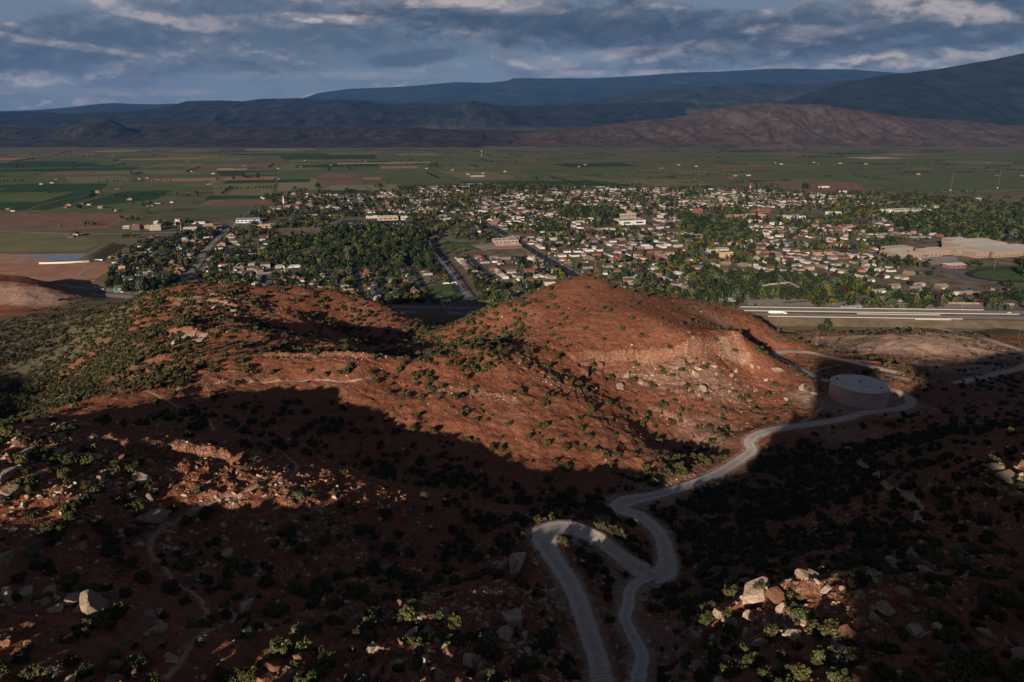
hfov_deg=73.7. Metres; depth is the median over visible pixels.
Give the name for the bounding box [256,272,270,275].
house
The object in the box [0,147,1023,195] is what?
hedgerow trees
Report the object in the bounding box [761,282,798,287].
fence
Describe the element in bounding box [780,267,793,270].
house
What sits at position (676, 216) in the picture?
street
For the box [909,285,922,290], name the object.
house
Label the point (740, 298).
tree
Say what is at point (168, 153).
crop field
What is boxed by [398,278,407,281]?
house
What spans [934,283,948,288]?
house
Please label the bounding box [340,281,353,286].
house
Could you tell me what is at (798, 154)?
crop field
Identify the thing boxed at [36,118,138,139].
dark butte
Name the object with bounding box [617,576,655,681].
wash track
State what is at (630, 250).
street
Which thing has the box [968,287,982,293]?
house
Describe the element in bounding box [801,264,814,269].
house
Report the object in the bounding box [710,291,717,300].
tree
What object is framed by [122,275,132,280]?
house
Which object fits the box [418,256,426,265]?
tree
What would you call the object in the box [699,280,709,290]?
tree
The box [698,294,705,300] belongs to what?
tree
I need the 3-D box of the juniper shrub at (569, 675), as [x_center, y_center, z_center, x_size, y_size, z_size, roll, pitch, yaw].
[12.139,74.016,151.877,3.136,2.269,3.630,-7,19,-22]
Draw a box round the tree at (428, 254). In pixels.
[424,252,433,262]
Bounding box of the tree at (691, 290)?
[688,288,694,294]
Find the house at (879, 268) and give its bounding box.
[874,267,883,270]
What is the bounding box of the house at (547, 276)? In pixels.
[544,274,556,278]
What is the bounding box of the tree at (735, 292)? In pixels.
[730,290,742,298]
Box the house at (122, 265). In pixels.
[118,263,125,269]
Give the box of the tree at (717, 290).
[711,287,721,298]
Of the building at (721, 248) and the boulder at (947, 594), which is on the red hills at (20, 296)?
the boulder at (947, 594)
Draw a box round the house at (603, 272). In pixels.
[600,270,607,274]
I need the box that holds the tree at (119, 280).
[113,277,122,284]
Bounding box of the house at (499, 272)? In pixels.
[493,270,504,275]
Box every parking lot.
[187,224,228,230]
[193,235,219,242]
[340,220,405,225]
[742,219,821,225]
[929,266,985,282]
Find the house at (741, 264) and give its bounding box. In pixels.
[737,262,748,266]
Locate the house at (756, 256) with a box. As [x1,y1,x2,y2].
[753,254,764,259]
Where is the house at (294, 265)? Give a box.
[288,264,299,267]
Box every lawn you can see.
[427,284,451,292]
[433,293,462,299]
[444,241,480,249]
[762,285,795,293]
[966,265,1019,268]
[973,268,1023,280]
[981,284,1023,290]
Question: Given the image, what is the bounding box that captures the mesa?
[0,98,748,130]
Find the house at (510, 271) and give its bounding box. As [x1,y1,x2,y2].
[506,269,516,273]
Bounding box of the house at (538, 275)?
[533,274,543,277]
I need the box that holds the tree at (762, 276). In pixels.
[756,271,766,280]
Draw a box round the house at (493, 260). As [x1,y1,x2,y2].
[490,258,501,262]
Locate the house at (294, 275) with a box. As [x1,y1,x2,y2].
[287,273,298,279]
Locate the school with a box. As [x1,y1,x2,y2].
[879,237,1023,258]
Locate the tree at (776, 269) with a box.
[771,267,780,277]
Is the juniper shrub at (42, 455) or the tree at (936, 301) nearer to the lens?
the juniper shrub at (42, 455)
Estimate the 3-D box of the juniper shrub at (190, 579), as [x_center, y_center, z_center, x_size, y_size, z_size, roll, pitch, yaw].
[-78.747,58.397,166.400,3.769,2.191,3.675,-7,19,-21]
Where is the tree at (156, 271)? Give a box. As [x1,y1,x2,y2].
[153,269,162,276]
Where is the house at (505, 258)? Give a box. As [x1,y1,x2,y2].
[499,257,510,259]
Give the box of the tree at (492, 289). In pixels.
[488,285,498,295]
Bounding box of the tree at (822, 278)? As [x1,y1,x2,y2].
[815,276,828,284]
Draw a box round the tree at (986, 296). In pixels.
[979,292,989,299]
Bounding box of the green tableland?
[551,79,859,113]
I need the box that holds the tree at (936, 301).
[933,298,940,306]
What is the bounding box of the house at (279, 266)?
[275,264,284,267]
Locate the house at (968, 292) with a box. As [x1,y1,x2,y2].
[958,290,973,294]
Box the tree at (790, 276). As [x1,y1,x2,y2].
[787,273,796,282]
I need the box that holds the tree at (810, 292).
[804,288,811,299]
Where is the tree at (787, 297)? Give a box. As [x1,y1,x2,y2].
[785,291,792,299]
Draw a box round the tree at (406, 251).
[402,248,409,255]
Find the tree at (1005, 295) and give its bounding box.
[1001,290,1011,299]
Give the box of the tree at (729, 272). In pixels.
[724,269,732,278]
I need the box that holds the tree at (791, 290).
[789,287,793,295]
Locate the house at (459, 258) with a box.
[457,255,467,261]
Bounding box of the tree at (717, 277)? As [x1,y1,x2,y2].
[713,272,720,282]
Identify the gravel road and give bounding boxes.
[529,350,916,681]
[937,328,1023,383]
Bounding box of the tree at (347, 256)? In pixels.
[342,253,352,261]
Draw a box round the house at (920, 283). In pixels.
[909,282,925,285]
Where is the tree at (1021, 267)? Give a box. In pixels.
[1017,265,1023,272]
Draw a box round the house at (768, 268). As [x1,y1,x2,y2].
[764,265,774,271]
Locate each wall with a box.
[39,259,102,263]
[76,281,103,289]
[880,299,1013,304]
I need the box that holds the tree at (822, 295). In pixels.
[819,291,827,300]
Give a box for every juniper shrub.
[0,417,16,423]
[0,425,14,436]
[0,634,11,641]
[0,659,13,677]
[12,452,29,464]
[17,641,35,653]
[18,663,45,681]
[20,545,44,558]
[23,472,40,483]
[27,558,41,569]
[30,448,48,460]
[33,524,50,537]
[37,522,55,534]
[38,590,54,599]
[39,445,53,452]
[42,660,66,681]
[45,530,64,542]
[46,452,61,464]
[53,520,68,531]
[54,575,73,585]
[55,467,72,478]
[59,632,73,642]
[60,453,75,465]
[60,571,81,583]
[62,510,78,521]
[62,652,81,666]
[67,452,80,463]
[69,584,88,594]
[70,618,93,637]
[71,662,95,678]
[80,453,96,465]
[82,442,97,452]
[84,615,101,628]
[85,582,102,591]
[87,514,105,525]
[89,481,105,493]
[92,607,112,620]
[95,521,113,533]
[104,601,130,618]
[104,648,121,660]
[108,467,120,477]
[120,654,146,674]
[122,491,137,499]
[123,554,140,568]
[124,460,140,469]
[125,464,138,473]
[130,497,144,506]
[130,650,152,669]
[131,504,147,516]
[133,569,149,580]
[137,574,153,583]
[145,671,159,681]
[160,578,178,593]
[173,561,194,572]
[180,574,197,583]
[182,555,195,563]
[184,616,199,627]
[192,634,207,645]
[198,611,218,627]
[211,664,226,680]
[216,577,234,590]
[220,664,240,681]
[224,556,240,569]
[236,611,251,621]
[237,563,253,576]
[237,666,258,681]
[239,626,255,638]
[258,575,275,588]
[260,599,276,613]
[262,605,285,617]
[269,636,292,655]
[274,601,286,608]
[282,523,297,536]
[285,636,300,652]
[286,578,302,590]
[289,636,312,651]
[291,621,309,635]
[292,490,304,499]
[292,586,311,596]
[293,669,317,681]
[294,542,308,553]
[305,595,320,608]
[309,576,325,592]
[314,658,330,675]
[316,534,330,546]
[316,602,333,610]
[317,651,337,667]
[321,574,332,584]
[323,651,336,662]
[326,595,339,605]
[329,615,345,625]
[330,598,343,608]
[341,674,356,681]
[350,670,365,681]
[353,582,369,596]
[353,668,368,681]
[357,622,368,638]
[360,592,380,605]
[363,522,375,533]
[363,615,377,629]
[365,537,377,549]
[365,556,380,570]
[365,606,382,618]
[368,566,382,575]
[381,541,396,552]
[389,570,405,581]
[390,562,401,570]
[398,604,415,620]
[399,634,415,644]
[403,598,418,614]
[409,636,422,645]
[409,657,434,670]
[410,632,420,637]
[415,573,423,582]
[415,646,433,657]
[420,630,434,643]
[427,574,444,585]
[433,610,445,622]
[435,630,447,641]
[444,633,465,645]
[446,621,461,634]
[448,574,461,585]
[448,613,463,627]
[467,571,481,580]
[470,550,483,562]
[473,642,497,658]
[479,630,497,645]
[479,636,496,647]
[483,628,499,638]
[487,669,501,681]
[500,536,516,548]
[509,661,522,676]
[512,565,526,575]
[515,579,530,590]
[518,653,542,669]
[536,635,555,649]
[538,627,551,639]
[547,628,558,643]
[555,659,569,671]
[561,666,574,679]
[576,551,590,561]
[646,600,663,613]
[651,587,663,598]
[654,671,670,681]
[665,579,674,587]
[678,654,694,669]
[691,667,712,681]
[696,602,706,613]
[698,615,711,626]
[699,600,714,613]
[700,610,714,623]
[700,639,715,649]
[703,657,724,674]
[707,642,724,658]
[708,593,723,601]
[719,635,731,645]
[719,658,742,676]
[721,607,736,617]
[722,624,731,634]
[723,584,738,597]
[725,585,741,597]
[730,627,743,638]
[736,642,749,653]
[742,652,765,668]
[753,580,767,591]
[758,665,781,681]
[763,624,780,641]
[775,649,788,661]
[776,673,798,681]
[779,565,796,578]
[783,590,803,605]
[785,601,805,618]
[789,663,811,680]
[792,608,807,619]
[796,607,814,621]
[806,619,822,633]
[808,562,823,569]
[809,654,824,667]
[812,565,827,573]
[813,645,840,665]
[817,618,843,638]
[822,642,829,649]
[826,649,855,668]
[826,666,852,681]
[830,632,848,645]
[841,646,867,664]
[845,569,868,585]
[847,578,863,589]
[861,550,883,559]
[862,551,887,568]
[866,639,891,655]
[869,661,895,680]
[880,562,902,579]
[892,624,909,639]
[901,665,927,681]
[912,543,935,554]
[914,519,926,530]
[918,522,933,531]
[921,548,945,565]
[923,585,943,598]
[924,570,941,583]
[924,586,946,600]
[924,607,952,622]
[928,537,945,547]
[929,651,944,662]
[931,626,960,643]
[933,562,952,571]
[934,502,947,511]
[937,615,966,631]
[939,497,954,508]
[941,622,960,633]
[943,561,966,574]
[944,660,977,681]
[946,643,970,663]
[950,550,968,558]
[954,550,975,567]
[962,542,984,553]
[965,651,996,678]
[968,568,992,579]
[972,646,996,661]
[973,589,986,598]
[976,512,993,525]
[977,598,1007,620]
[978,585,994,597]
[981,529,997,538]
[985,545,1007,554]
[989,567,1008,579]
[993,585,1017,603]
[997,665,1023,681]
[1003,591,1023,608]
[1012,656,1023,669]
[1017,578,1023,589]
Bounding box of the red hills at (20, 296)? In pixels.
[0,274,1023,681]
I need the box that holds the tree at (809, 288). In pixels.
[806,284,815,298]
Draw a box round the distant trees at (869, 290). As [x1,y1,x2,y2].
[104,184,1023,305]
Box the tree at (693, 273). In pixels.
[687,270,697,279]
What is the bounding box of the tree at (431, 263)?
[425,257,434,267]
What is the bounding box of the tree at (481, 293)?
[477,289,487,298]
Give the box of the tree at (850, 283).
[846,280,855,287]
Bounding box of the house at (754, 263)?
[748,261,757,266]
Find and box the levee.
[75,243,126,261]
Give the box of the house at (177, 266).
[174,264,186,269]
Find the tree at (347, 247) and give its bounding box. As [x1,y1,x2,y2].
[343,245,353,252]
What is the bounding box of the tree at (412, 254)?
[410,250,416,258]
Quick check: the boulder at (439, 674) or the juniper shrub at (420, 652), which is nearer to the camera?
the boulder at (439, 674)
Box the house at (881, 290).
[873,288,885,292]
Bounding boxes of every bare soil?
[0,254,85,263]
[0,262,108,281]
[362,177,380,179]
[380,166,418,168]
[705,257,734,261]
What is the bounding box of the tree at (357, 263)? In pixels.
[353,256,361,266]
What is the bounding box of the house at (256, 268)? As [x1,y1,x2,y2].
[253,266,264,272]
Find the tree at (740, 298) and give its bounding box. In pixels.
[736,293,745,300]
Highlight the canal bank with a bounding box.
[429,237,477,296]
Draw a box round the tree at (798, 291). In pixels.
[792,288,802,299]
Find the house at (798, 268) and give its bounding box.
[791,266,804,270]
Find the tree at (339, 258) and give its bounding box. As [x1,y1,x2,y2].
[337,255,346,262]
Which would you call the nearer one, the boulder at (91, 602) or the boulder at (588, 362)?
the boulder at (91, 602)
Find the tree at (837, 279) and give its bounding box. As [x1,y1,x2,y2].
[829,277,842,288]
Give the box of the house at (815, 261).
[810,259,824,265]
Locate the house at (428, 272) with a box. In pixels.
[421,270,432,274]
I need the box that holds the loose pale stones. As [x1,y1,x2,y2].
[0,283,1023,681]
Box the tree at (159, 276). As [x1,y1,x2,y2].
[157,273,162,284]
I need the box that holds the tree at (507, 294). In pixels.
[502,288,512,301]
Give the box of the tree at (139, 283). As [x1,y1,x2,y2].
[135,279,148,289]
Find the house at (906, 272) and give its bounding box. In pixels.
[902,270,914,275]
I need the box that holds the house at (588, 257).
[582,255,594,259]
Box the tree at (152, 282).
[147,278,157,288]
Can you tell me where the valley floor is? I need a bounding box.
[0,146,1023,331]
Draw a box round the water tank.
[828,372,890,408]
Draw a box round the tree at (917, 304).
[911,298,921,308]
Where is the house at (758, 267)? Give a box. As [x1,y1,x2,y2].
[754,265,764,269]
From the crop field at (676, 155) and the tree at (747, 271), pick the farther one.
the crop field at (676, 155)
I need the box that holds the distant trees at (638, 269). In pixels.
[142,184,995,303]
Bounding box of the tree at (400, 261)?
[396,257,405,267]
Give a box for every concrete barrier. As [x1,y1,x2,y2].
[740,306,983,309]
[744,310,1018,314]
[768,316,957,318]
[857,313,939,314]
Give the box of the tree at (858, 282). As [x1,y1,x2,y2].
[851,278,863,291]
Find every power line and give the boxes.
[149,263,587,273]
[161,261,585,271]
[167,261,594,272]
[184,263,579,273]
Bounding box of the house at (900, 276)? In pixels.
[894,274,909,279]
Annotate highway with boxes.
[0,229,471,233]
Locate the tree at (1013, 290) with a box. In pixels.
[1006,288,1018,299]
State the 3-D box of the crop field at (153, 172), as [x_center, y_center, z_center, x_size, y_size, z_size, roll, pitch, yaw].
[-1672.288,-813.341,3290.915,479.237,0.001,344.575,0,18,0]
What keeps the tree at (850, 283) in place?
on the town ground at (950, 280)
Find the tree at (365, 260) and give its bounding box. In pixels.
[360,256,368,264]
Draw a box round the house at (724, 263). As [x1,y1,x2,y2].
[719,261,731,265]
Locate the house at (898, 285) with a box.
[887,283,900,287]
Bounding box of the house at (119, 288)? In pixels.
[113,284,124,291]
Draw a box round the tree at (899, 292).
[893,290,903,299]
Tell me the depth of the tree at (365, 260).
1103.98 m
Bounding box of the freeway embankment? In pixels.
[46,281,1023,328]
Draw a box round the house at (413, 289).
[410,287,422,293]
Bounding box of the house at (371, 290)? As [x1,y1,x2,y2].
[364,288,377,292]
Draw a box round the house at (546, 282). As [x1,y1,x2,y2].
[543,279,555,285]
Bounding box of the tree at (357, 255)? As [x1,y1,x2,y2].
[351,254,361,261]
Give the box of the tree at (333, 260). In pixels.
[329,257,339,268]
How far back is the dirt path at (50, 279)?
1013.78 m
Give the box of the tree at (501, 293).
[496,290,505,302]
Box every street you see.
[88,267,325,279]
[177,222,238,283]
[183,211,385,217]
[185,218,400,225]
[236,205,254,226]
[265,269,275,284]
[298,198,307,227]
[350,261,363,296]
[352,194,366,222]
[394,190,434,224]
[398,202,870,218]
[407,260,437,302]
[426,188,494,226]
[427,207,922,225]
[434,237,476,296]
[450,217,868,234]
[456,226,880,245]
[463,254,514,298]
[473,242,807,258]
[490,227,580,276]
[492,199,686,284]
[529,194,797,285]
[567,192,890,281]
[575,254,859,270]
[613,193,968,276]
[635,270,926,288]
[645,190,843,230]
[715,195,901,228]
[783,284,1023,302]
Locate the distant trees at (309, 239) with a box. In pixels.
[15,151,1023,330]
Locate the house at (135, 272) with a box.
[129,270,138,275]
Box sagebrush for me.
[0,277,1023,681]
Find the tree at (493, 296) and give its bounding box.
[487,291,501,303]
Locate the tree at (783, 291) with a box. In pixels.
[779,287,788,300]
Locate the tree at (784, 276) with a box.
[776,272,787,282]
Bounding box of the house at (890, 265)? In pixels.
[885,264,899,268]
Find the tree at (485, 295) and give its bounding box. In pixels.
[481,292,488,300]
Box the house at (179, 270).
[174,269,185,272]
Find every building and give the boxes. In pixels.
[122,225,130,228]
[131,224,140,229]
[141,225,148,228]
[149,224,162,230]
[183,226,197,230]
[191,220,205,223]
[202,223,213,226]
[213,225,222,228]
[236,217,260,222]
[257,223,275,227]
[377,215,397,220]
[388,300,399,303]
[441,299,450,304]
[478,300,490,305]
[492,237,517,243]
[493,243,521,248]
[506,235,519,239]
[548,231,570,235]
[614,218,645,224]
[619,212,636,217]
[692,208,702,212]
[706,247,728,251]
[716,250,732,257]
[718,297,735,301]
[725,214,741,217]
[741,213,765,218]
[752,208,771,212]
[782,215,805,218]
[783,241,808,246]
[825,211,841,214]
[840,305,861,307]
[887,208,930,212]
[942,262,965,268]
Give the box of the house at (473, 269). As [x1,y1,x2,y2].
[469,267,481,271]
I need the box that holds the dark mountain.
[781,53,1023,124]
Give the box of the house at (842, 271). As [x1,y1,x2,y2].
[836,268,848,273]
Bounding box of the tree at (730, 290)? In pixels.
[725,286,734,296]
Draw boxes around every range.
[20,103,174,113]
[305,69,900,105]
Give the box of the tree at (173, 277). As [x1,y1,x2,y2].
[168,272,179,282]
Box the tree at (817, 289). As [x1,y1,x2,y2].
[812,286,821,294]
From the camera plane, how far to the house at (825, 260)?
1139.64 m
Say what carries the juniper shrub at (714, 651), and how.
on the red hills at (20, 296)
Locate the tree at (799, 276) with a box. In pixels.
[795,273,803,281]
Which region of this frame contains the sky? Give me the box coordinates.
[0,0,1023,110]
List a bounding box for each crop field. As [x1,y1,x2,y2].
[0,155,57,155]
[0,156,46,157]
[0,158,25,159]
[0,162,107,167]
[0,168,53,171]
[0,171,54,175]
[0,172,64,181]
[0,181,39,184]
[0,183,108,209]
[0,191,76,202]
[0,213,139,230]
[0,233,99,251]
[8,161,77,162]
[10,151,61,151]
[23,154,67,154]
[26,155,153,159]
[35,171,97,175]
[38,167,141,171]
[46,153,94,153]
[49,201,151,212]
[61,154,121,155]
[66,176,134,182]
[73,160,112,162]
[77,190,172,204]
[87,170,148,174]
[92,150,151,151]
[95,161,171,166]
[98,152,144,152]
[121,158,200,159]
[124,153,190,154]
[126,155,165,156]
[126,183,202,189]
[128,234,173,239]
[130,151,166,151]
[136,164,233,166]
[139,170,201,174]
[143,177,274,181]
[145,175,206,179]
[147,151,209,152]
[153,152,187,152]
[153,153,183,153]
[157,163,205,164]
[165,155,257,159]
[167,154,229,155]
[176,150,217,150]
[183,159,240,160]
[186,166,219,168]
[188,153,244,154]
[200,199,294,204]
[205,196,271,199]
[209,181,274,194]
[211,151,256,151]
[217,168,246,169]
[217,170,278,175]
[223,163,277,167]
[223,179,309,183]
[228,154,263,155]
[243,158,277,159]
[244,171,277,174]
[247,149,294,149]
[266,153,327,154]
[275,151,304,151]
[277,179,319,190]
[277,232,318,235]
[279,170,317,178]
[279,229,310,232]
[280,155,377,159]
[281,163,319,169]
[290,160,325,161]
[293,161,359,163]
[295,164,343,167]
[307,150,363,150]
[318,173,356,178]
[318,180,362,183]
[321,190,368,193]
[322,168,377,172]
[322,184,398,189]
[324,152,390,152]
[327,159,370,160]
[330,153,378,153]
[337,162,430,163]
[345,164,377,166]
[361,161,388,162]
[376,148,413,148]
[380,163,442,165]
[385,169,446,176]
[392,156,494,161]
[395,151,426,152]
[397,153,438,155]
[397,185,422,189]
[401,155,428,156]
[428,151,489,151]
[436,170,518,179]
[455,152,493,152]
[463,180,634,185]
[496,151,554,152]
[524,170,639,178]
[546,150,592,150]
[554,163,639,166]
[590,158,629,158]
[618,179,712,185]
[651,155,702,156]
[669,148,699,148]
[676,159,766,161]
[680,170,747,175]
[713,150,768,151]
[714,164,769,167]
[718,169,829,172]
[733,182,868,190]
[750,158,796,160]
[762,160,852,163]
[764,153,835,155]
[770,170,889,178]
[774,152,808,153]
[807,147,836,147]
[807,175,909,181]
[811,156,847,157]
[820,153,872,154]
[832,154,887,155]
[837,149,867,149]
[846,157,907,158]
[861,161,960,164]
[874,151,920,151]
[875,152,931,153]
[880,154,911,154]
[896,167,932,169]
[898,181,1023,190]
[915,173,1023,179]
[926,158,975,160]
[930,161,1009,163]
[982,160,1023,162]
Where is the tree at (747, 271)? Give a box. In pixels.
[741,268,752,276]
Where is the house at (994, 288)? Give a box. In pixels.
[990,286,1009,289]
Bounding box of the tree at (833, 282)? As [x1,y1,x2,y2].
[829,277,838,287]
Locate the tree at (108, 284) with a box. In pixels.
[104,278,113,287]
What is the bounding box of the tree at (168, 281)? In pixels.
[163,276,172,285]
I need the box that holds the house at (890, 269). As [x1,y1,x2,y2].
[886,267,896,271]
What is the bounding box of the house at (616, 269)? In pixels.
[613,268,620,271]
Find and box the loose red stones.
[0,278,1023,681]
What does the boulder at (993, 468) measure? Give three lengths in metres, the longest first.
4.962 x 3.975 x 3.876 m
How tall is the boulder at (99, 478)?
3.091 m
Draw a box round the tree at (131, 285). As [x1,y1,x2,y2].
[129,281,136,290]
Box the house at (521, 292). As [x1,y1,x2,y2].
[516,289,526,295]
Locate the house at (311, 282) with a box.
[309,280,319,286]
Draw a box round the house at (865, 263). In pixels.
[857,261,869,265]
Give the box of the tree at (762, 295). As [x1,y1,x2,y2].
[757,289,766,298]
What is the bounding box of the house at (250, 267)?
[247,265,259,269]
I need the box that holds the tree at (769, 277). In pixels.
[765,272,773,283]
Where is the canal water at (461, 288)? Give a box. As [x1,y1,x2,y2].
[428,237,469,296]
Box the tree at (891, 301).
[885,298,896,306]
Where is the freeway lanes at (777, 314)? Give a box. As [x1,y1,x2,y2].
[86,292,1023,319]
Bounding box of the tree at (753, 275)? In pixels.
[747,272,757,281]
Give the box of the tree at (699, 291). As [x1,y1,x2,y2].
[692,289,704,299]
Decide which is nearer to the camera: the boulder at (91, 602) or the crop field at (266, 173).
the boulder at (91, 602)
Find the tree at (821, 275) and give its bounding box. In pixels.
[814,274,824,283]
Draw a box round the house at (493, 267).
[488,265,497,270]
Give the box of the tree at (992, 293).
[990,288,999,298]
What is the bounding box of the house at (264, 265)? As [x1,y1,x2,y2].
[260,262,269,268]
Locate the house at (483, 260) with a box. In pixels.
[479,258,489,263]
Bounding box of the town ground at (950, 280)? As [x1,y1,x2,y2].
[105,185,1023,309]
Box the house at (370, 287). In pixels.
[365,285,378,289]
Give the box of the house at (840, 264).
[835,262,848,266]
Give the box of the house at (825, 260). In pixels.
[821,258,830,262]
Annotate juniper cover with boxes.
[0,273,1023,681]
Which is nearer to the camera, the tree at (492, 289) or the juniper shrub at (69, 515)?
the juniper shrub at (69, 515)
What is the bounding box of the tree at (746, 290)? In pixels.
[742,286,751,297]
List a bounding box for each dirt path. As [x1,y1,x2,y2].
[29,277,69,280]
[77,263,103,274]
[146,391,214,430]
[148,455,298,679]
[205,377,369,384]
[793,406,824,429]
[794,364,839,376]
[800,332,929,334]
[815,331,822,350]
[843,441,924,521]
[853,354,1021,364]
[863,334,948,353]
[921,334,945,355]
[955,334,972,346]
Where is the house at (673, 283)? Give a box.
[669,280,683,285]
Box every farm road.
[1,212,132,213]
[26,167,214,210]
[270,162,281,195]
[341,163,370,191]
[398,159,490,183]
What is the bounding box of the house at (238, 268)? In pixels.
[233,266,243,270]
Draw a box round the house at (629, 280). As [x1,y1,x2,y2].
[622,277,634,284]
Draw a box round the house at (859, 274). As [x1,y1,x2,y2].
[855,271,870,278]
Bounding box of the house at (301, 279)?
[296,277,304,281]
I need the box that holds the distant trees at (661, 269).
[74,152,1023,306]
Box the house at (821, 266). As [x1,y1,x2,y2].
[816,264,826,268]
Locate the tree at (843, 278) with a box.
[839,275,850,283]
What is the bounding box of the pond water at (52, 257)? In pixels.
[23,254,83,260]
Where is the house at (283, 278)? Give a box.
[274,276,286,283]
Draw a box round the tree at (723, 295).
[719,292,727,299]
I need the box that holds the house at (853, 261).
[849,259,863,263]
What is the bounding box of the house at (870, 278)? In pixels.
[866,276,875,281]
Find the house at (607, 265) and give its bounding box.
[602,263,613,267]
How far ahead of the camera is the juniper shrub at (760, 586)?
148.54 m
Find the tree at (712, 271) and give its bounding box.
[708,269,715,277]
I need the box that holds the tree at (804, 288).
[800,286,808,298]
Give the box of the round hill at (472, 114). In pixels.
[420,101,530,128]
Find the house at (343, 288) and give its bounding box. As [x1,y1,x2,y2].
[340,286,353,290]
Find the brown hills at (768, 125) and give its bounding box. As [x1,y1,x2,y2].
[491,103,1023,147]
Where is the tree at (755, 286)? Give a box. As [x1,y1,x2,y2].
[751,281,760,293]
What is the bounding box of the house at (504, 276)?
[500,274,508,278]
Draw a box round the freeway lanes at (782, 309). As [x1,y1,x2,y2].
[54,283,1023,313]
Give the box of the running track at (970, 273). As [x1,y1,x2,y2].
[965,267,1023,281]
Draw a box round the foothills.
[0,134,482,147]
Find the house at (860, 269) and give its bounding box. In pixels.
[857,267,866,271]
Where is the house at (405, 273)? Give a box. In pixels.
[400,271,408,276]
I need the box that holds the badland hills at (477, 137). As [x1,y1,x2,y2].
[0,124,540,145]
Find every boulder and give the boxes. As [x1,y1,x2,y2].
[0,466,17,482]
[0,484,23,495]
[0,550,13,569]
[0,586,11,603]
[0,638,11,647]
[17,446,35,454]
[19,585,32,596]
[19,595,30,601]
[20,621,36,629]
[23,639,34,644]
[31,667,49,681]
[39,597,51,605]
[42,586,56,593]
[45,603,63,613]
[46,447,65,460]
[52,593,60,600]
[61,593,78,605]
[65,674,75,681]
[73,603,80,612]
[74,541,89,549]
[79,589,107,616]
[94,453,102,458]
[96,475,104,484]
[104,674,123,681]
[106,659,122,673]
[112,454,124,463]
[113,529,123,537]
[116,676,125,681]
[125,454,141,461]
[127,481,135,488]
[131,471,151,483]
[131,667,139,679]
[132,508,168,522]
[142,609,154,616]
[146,493,153,501]
[147,622,167,633]
[154,608,162,615]
[163,450,174,458]
[164,652,178,664]
[171,340,180,344]
[179,455,191,460]
[180,331,196,338]
[188,673,203,681]
[192,337,205,341]
[194,460,202,464]
[198,333,209,338]
[213,663,227,673]
[221,547,233,558]
[226,451,244,462]
[239,598,253,611]
[256,675,269,681]
[262,661,281,671]
[264,671,273,679]
[270,675,291,681]
[292,652,302,659]
[294,659,306,667]
[297,562,303,568]
[314,616,326,626]
[331,611,342,618]
[356,612,363,621]
[363,645,374,653]
[367,665,380,681]
[371,641,380,653]
[381,668,391,681]
[387,628,403,640]
[388,658,402,666]
[392,599,402,611]
[404,626,417,635]
[417,626,432,632]
[418,675,430,681]
[422,654,430,666]
[424,665,438,675]
[434,667,446,679]
[439,607,447,614]
[440,640,448,651]
[443,646,457,666]
[444,672,462,681]
[463,653,480,670]
[471,654,481,673]
[478,668,491,678]
[496,558,508,569]
[497,625,513,640]
[499,607,522,630]
[509,552,525,575]
[520,630,527,643]
[525,648,531,656]
[539,675,550,681]
[548,586,558,597]
[553,596,568,611]
[556,656,562,661]
[560,643,573,656]
[580,358,594,365]
[580,366,589,376]
[597,361,603,368]
[616,383,624,389]
[688,630,703,646]
[691,659,701,670]
[692,370,698,377]
[699,384,706,391]
[704,650,710,658]
[711,601,720,608]
[713,606,721,619]
[713,676,724,681]
[721,615,725,623]
[726,615,737,625]
[739,577,749,582]
[742,576,768,604]
[743,609,754,621]
[747,625,761,633]
[751,638,768,645]
[762,618,772,626]
[766,585,786,606]
[771,367,783,371]
[774,602,784,618]
[782,629,800,638]
[794,568,808,579]
[796,569,818,579]
[799,383,803,390]
[799,618,805,626]
[819,583,831,594]
[830,640,843,650]
[835,645,845,659]
[837,624,857,642]
[851,673,864,681]
[853,589,865,598]
[855,616,867,630]
[869,610,882,623]
[876,571,885,577]
[876,600,895,615]
[883,572,895,579]
[885,555,897,563]
[886,630,902,646]
[894,585,912,596]
[896,574,911,587]
[898,595,916,609]
[899,642,918,653]
[905,623,927,638]
[906,546,918,556]
[906,625,923,637]
[907,554,920,564]
[907,604,919,612]
[919,565,934,573]
[921,560,934,569]
[923,584,950,598]
[925,597,943,609]
[926,669,948,681]
[932,622,946,629]
[934,581,946,587]
[935,570,953,576]
[935,660,945,665]
[940,604,950,613]
[948,543,969,557]
[960,573,969,578]
[974,625,992,637]
[977,638,994,650]
[987,462,1006,473]
[995,469,1016,483]
[1003,637,1013,645]
[1007,634,1023,646]
[1010,647,1023,662]
[1012,477,1023,488]
[1013,490,1023,499]
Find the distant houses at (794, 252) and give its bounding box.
[5,154,1023,259]
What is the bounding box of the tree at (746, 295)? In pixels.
[741,285,749,297]
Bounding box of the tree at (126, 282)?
[122,278,131,290]
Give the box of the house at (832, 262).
[828,260,839,264]
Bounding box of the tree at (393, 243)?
[391,240,397,247]
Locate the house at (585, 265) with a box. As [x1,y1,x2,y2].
[581,263,592,268]
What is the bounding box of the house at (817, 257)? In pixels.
[811,256,822,259]
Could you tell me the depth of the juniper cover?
284.43 m
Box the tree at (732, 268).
[729,266,735,277]
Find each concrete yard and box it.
[276,223,333,227]
[472,243,494,249]
[742,297,864,306]
[885,303,1012,308]
[911,256,958,264]
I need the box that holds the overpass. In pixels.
[915,319,950,319]
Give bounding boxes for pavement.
[492,227,582,276]
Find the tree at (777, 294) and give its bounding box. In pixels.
[772,283,783,296]
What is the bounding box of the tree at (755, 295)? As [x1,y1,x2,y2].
[750,289,759,299]
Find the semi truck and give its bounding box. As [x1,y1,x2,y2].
[768,310,786,313]
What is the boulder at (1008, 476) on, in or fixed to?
on the red hills at (20, 296)
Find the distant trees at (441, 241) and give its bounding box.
[35,150,1021,328]

